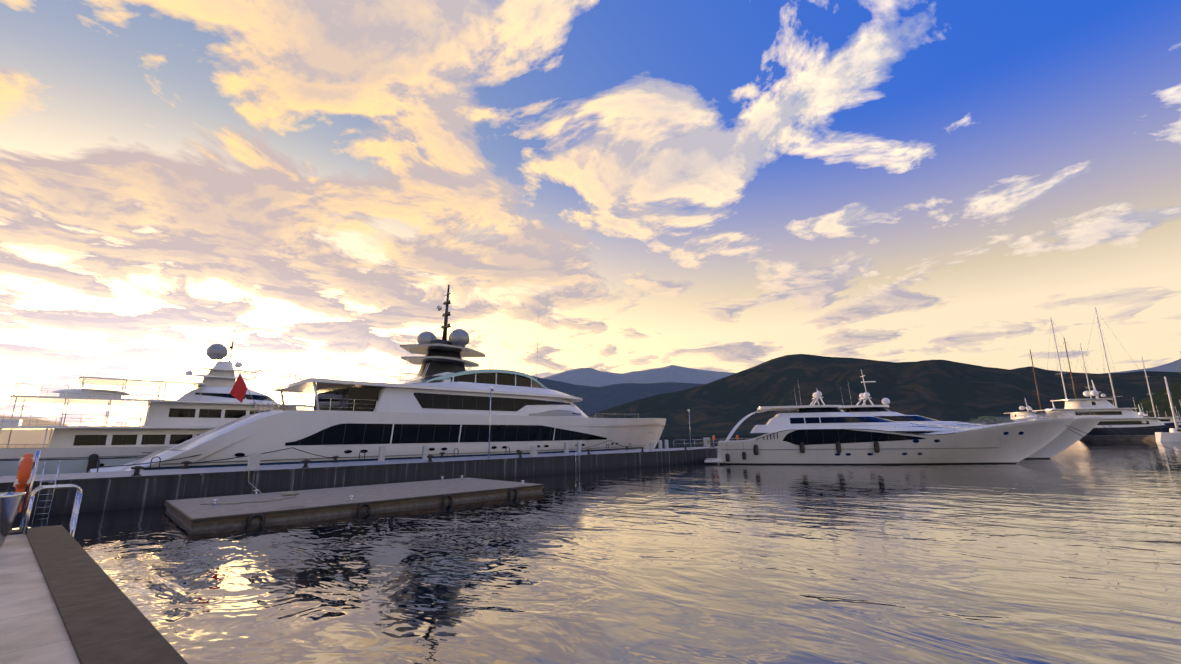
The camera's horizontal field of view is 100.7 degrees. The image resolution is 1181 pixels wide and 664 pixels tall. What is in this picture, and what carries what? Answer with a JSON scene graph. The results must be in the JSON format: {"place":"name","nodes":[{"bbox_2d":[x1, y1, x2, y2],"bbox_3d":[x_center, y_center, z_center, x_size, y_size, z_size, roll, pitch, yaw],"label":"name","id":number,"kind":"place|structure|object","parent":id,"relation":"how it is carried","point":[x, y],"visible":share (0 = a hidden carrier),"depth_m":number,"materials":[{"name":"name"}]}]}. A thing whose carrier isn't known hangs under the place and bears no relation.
{"place":"outdoors","nodes":[
{"label":"outdoors","id":0,"kind":"place"},
{"bbox_2d":[0,415,68,443],"bbox_3d":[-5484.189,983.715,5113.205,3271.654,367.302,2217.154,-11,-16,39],"label":"hazy ridge","id":1,"kind":"object","parent":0,"point":[27,437],"visible":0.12,"depth_m":4501.87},
{"bbox_2d":[0,525,187,663],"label":"quay paving","id":2,"kind":"structure","parent":0,"point":[64,599],"depth_m":4.69,"materials":[{"name":"grey concrete"}]},
{"bbox_2d":[0,492,26,546],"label":"steel bin","id":3,"kind":"object","parent":2,"relation":"on","point":[10,503],"visible":1,"depth_m":7.77,"materials":[{"name":"silver metal"}]},
{"bbox_2d":[12,450,40,530],"bbox_3d":[-10.710,2.982,9.273,0.691,1.450,0.325,-11,-16,39],"label":"life buoy stand","id":4,"kind":"object","parent":2,"relation":"on","point":[24,479],"visible":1,"depth_m":9.17,"materials":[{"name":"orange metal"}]},
{"bbox_2d":[22,484,82,537],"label":"quay ladder handrails","id":5,"kind":"object","parent":2,"relation":"on","point":[76,508],"visible":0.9,"depth_m":9.30,"materials":[{"name":"silver metal"}]},
{"bbox_2d":[0,435,1180,663],"bbox_3d":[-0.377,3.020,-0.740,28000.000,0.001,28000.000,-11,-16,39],"label":"sea water","id":6,"kind":"structure","parent":0,"point":[1070,555],"depth_m":11.63,"materials":[{"name":"liquid"}]},
{"bbox_2d":[0,332,313,475],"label":"classic yacht","id":7,"kind":"object","parent":6,"relation":"on","point":[209,402],"visible":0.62,"depth_m":45.80,"materials":[{"name":"white metal"}]},
{"bbox_2d":[0,452,149,460],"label":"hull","id":8,"kind":"object","parent":7,"relation":"attached to","point":[72,459],"visible":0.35,"depth_m":39.85,"materials":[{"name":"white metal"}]},
{"bbox_2d":[164,475,543,530],"bbox_3d":[-11.302,8.775,25.676,8.381,1.282,16.244,-12,-17,43],"label":"pontoon float","id":9,"kind":"object","parent":6,"relation":"on","point":[197,514],"visible":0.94,"depth_m":22.65,"materials":[{"name":"concrete"}]},
{"bbox_2d":[0,446,717,517],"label":"jetty","id":10,"kind":"object","parent":6,"relation":"in","point":[114,490],"visible":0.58,"depth_m":28.96,"materials":[{"name":"black concrete"}]},
{"bbox_2d":[33,387,747,516],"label":"pier fittings","id":11,"kind":"object","parent":10,"relation":"on","point":[253,461],"visible":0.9,"depth_m":37.14,"materials":[{"name":"metal"}]},
{"bbox_2d":[93,426,712,467],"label":"mooring lines","id":12,"kind":"object","parent":11,"relation":"attached to","point":[296,449],"visible":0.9,"depth_m":31.57,"materials":[{"name":"grey fabric"}]},
{"bbox_2d":[89,285,665,472],"bbox_3d":[-10.357,5.602,55.339,11.600,20.300,63.000,-12,-17,43],"label":"superyacht","id":13,"kind":"object","parent":6,"relation":"on","point":[441,403],"visible":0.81,"depth_m":43.51,"materials":[{"name":"white metal"}]},
{"bbox_2d":[704,385,1073,464],"bbox_3d":[30.318,9.701,52.444,35.600,9.500,7.800,-4,-13,15],"label":"sport yacht","id":14,"kind":"object","parent":6,"relation":"on","point":[818,434],"visible":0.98,"depth_m":49.73,"materials":[{"name":"white metal"}]},
{"bbox_2d":[684,423,1179,464],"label":"mooring lines","id":15,"kind":"object","parent":6,"relation":"on","point":[1086,438],"visible":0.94,"depth_m":48.22,"materials":[{"name":"grey fabric"}]},
{"bbox_2d":[838,370,1101,458],"bbox_3d":[40.241,10.213,60.413,37.736,11.662,7.908,-4,-12,13],"label":"sport yacht","id":16,"kind":"object","parent":6,"relation":"on","point":[1066,438],"visible":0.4,"depth_m":57.05,"materials":[{"name":"white metal"}]},
{"bbox_2d":[1004,399,1078,440],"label":"white yacht","id":17,"kind":"object","parent":6,"relation":"in","point":[1014,415],"visible":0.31,"depth_m":182.81,"materials":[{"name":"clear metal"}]},
{"bbox_2d":[1037,400,1055,417],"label":"white yacht","id":18,"kind":"object","parent":6,"relation":"on","point":[1046,411],"visible":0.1,"depth_m":205.97,"materials":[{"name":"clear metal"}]},
{"bbox_2d":[1024,338,1091,414],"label":"sailboat masts","id":19,"kind":"object","parent":6,"relation":"on","point":[1070,371],"visible":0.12,"depth_m":257.14,"materials":[{"name":"white metal"}]},
{"bbox_2d":[1071,343,1117,398],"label":"sailboat mast","id":20,"kind":"object","parent":6,"relation":"on","point":[1086,372],"visible":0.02,"depth_m":264.91,"materials":[{"name":"white metal"}]},
{"bbox_2d":[1014,380,1180,434],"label":"yacht","id":21,"kind":"object","parent":6,"relation":"on","point":[1129,421],"visible":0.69,"depth_m":172.03,"materials":[{"name":"white metal"}]},
{"bbox_2d":[1044,307,1168,409],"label":"sailboat masts","id":22,"kind":"object","parent":6,"relation":"on","point":[1053,330],"visible":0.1,"depth_m":225.99,"materials":[{"name":"white metal"}]},
{"bbox_2d":[1136,404,1177,422],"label":"white yacht","id":23,"kind":"object","parent":6,"relation":"on","point":[1166,420],"visible":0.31,"depth_m":195.46,"materials":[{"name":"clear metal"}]},
{"bbox_2d":[1135,356,1179,416],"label":"sailboat mast","id":24,"kind":"object","parent":6,"relation":"on","point":[1154,411],"visible":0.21,"depth_m":260.01,"materials":[{"name":"white metal"}]},
{"bbox_2d":[1155,377,1180,441],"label":"sloop","id":25,"kind":"object","parent":6,"relation":"on","point":[1173,435],"visible":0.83,"depth_m":132.10,"materials":[{"name":"white metal"}]},
{"bbox_2d":[0,0,1180,425],"label":"sky","id":26,"kind":"structure","parent":0,"point":[733,186],"materials":[{"name":"blue"}]},
{"bbox_2d":[532,376,703,415],"bbox_3d":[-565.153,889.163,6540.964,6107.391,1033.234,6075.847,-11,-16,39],"label":"mountain","id":27,"kind":"structure","parent":0,"point":[598,399],"depth_m":7426.13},
{"bbox_2d":[544,365,734,386],"bbox_3d":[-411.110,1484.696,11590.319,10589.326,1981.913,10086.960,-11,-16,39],"label":"mountain","id":28,"kind":"structure","parent":0,"point":[597,378],"depth_m":13268.28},
{"bbox_2d":[588,354,1089,436],"bbox_3d":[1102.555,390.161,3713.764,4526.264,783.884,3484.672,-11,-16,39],"label":"mountain terrain","id":29,"kind":"structure","parent":0,"point":[943,390],"depth_m":3364.53,"materials":[{"name":"green plant"}]},
{"bbox_2d":[1011,366,1180,407],"bbox_3d":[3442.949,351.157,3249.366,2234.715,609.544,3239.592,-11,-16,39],"label":"hill","id":30,"kind":"structure","parent":0,"point":[1128,383],"depth_m":3751.77,"materials":[{"name":"green plant"}]},
{"bbox_2d":[1080,435,1155,440],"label":"marina quay","id":31,"kind":"structure","parent":0,"point":[1128,437],"depth_m":154.92,"materials":[{"name":"grey concrete"}]},
{"bbox_2d":[968,416,1013,424],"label":"palm trees","id":32,"kind":"object","parent":31,"relation":"on","point":[983,418],"visible":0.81,"depth_m":185.85,"materials":[{"name":"green plant"}]},
{"bbox_2d":[1102,359,1180,373],"bbox_3d":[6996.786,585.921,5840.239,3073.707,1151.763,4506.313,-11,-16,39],"label":"mountain","id":33,"kind":"structure","parent":0,"point":[1174,366],"depth_m":6999.78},
{"bbox_2d":[1131,380,1180,419],"bbox_3d":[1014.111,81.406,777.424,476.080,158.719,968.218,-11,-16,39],"label":"hill","id":34,"kind":"structure","parent":0,"point":[1146,407],"depth_m":958.78,"materials":[{"name":"green plant"}]}
]}

